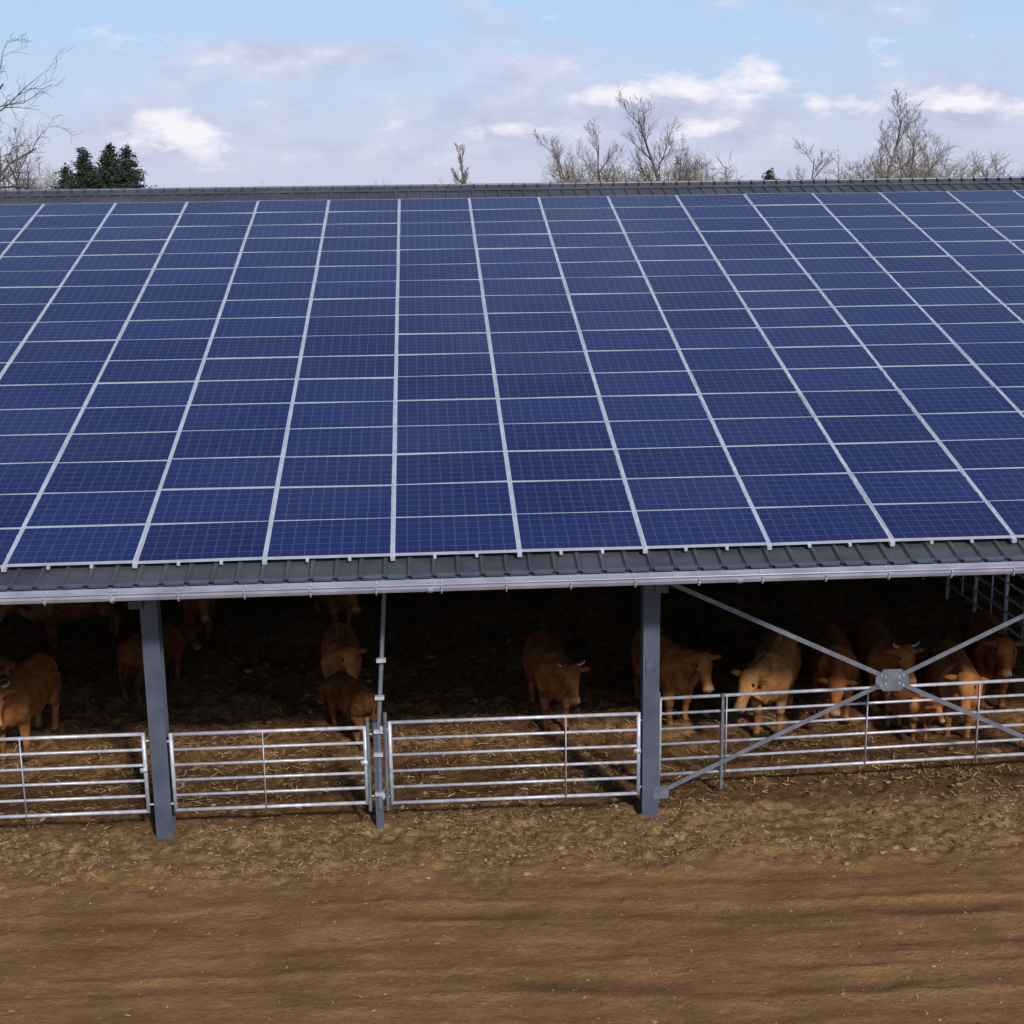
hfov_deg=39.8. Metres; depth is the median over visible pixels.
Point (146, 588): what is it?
cattle barn
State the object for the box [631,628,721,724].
cow
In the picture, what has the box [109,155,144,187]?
spruce tree
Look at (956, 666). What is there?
cow
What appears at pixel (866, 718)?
metal gate
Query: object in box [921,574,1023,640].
feed fence
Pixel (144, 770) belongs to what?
metal gate
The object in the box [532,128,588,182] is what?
bare tree
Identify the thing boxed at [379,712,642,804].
metal gate
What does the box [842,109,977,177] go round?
bare tree
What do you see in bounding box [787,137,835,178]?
bare tree
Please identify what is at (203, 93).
sky
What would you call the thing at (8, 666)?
cow
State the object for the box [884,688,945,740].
calf
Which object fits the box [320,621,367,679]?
cow
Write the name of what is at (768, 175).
spruce tree
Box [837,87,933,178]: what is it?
bare tree
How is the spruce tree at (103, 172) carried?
on the ground
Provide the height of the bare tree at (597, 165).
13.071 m
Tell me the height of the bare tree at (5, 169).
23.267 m
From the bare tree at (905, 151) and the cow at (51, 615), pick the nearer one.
the cow at (51, 615)
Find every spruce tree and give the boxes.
[50,163,78,188]
[54,147,110,188]
[86,143,141,188]
[94,156,117,188]
[109,143,156,187]
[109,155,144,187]
[761,168,780,179]
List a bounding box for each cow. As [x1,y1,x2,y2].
[0,601,127,650]
[0,653,61,762]
[0,656,23,680]
[116,620,201,703]
[179,598,215,643]
[312,671,377,750]
[313,594,360,627]
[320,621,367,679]
[523,630,589,731]
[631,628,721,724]
[731,628,801,736]
[808,622,859,722]
[851,618,923,714]
[924,638,988,737]
[961,609,1023,709]
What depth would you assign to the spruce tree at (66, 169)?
106.93 m
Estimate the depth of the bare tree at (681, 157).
81.40 m
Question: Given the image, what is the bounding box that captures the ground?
[0,574,1023,1023]
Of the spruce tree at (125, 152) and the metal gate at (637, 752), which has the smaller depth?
the metal gate at (637, 752)
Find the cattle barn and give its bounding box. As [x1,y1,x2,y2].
[0,176,1023,840]
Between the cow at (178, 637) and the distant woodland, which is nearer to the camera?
the cow at (178, 637)
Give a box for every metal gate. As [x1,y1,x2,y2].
[0,732,153,818]
[167,725,373,811]
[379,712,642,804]
[660,678,1023,775]
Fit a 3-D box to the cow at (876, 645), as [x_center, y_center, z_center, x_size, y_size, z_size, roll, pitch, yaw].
[6.488,2.718,24.627,0.818,1.646,2.712,0,13,1]
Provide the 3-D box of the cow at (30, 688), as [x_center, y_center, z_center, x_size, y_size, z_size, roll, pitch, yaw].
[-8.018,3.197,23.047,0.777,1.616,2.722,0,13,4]
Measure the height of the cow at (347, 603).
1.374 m
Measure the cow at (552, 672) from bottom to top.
1.472 m
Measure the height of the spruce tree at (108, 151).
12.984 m
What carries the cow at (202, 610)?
on the ground
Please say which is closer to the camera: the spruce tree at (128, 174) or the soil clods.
the soil clods
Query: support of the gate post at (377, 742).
on the ground
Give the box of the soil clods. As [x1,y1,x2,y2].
[0,631,1023,1023]
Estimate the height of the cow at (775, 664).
1.512 m
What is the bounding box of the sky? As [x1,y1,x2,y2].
[0,0,1023,189]
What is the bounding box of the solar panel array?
[0,190,1023,571]
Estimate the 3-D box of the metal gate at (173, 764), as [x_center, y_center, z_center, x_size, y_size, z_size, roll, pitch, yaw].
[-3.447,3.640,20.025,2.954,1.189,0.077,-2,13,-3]
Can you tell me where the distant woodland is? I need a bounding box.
[1,141,1023,189]
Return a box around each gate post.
[365,593,389,828]
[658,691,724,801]
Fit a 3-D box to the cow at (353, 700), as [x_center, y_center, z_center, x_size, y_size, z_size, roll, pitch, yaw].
[-2.775,3.227,23.729,0.560,1.099,2.057,-9,15,-33]
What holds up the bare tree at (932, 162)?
on the ground
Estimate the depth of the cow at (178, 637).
25.58 m
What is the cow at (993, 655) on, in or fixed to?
on the ground
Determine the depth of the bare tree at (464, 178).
116.50 m
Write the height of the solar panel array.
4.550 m
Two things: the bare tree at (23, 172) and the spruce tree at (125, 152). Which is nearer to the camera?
the bare tree at (23, 172)
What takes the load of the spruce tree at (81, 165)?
on the ground
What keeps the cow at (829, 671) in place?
on the ground
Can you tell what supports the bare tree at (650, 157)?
on the ground
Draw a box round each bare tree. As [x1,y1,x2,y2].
[0,32,74,189]
[0,127,54,189]
[450,143,469,183]
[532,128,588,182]
[575,118,642,181]
[615,87,699,180]
[661,131,707,180]
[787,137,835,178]
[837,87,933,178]
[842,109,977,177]
[909,132,976,177]

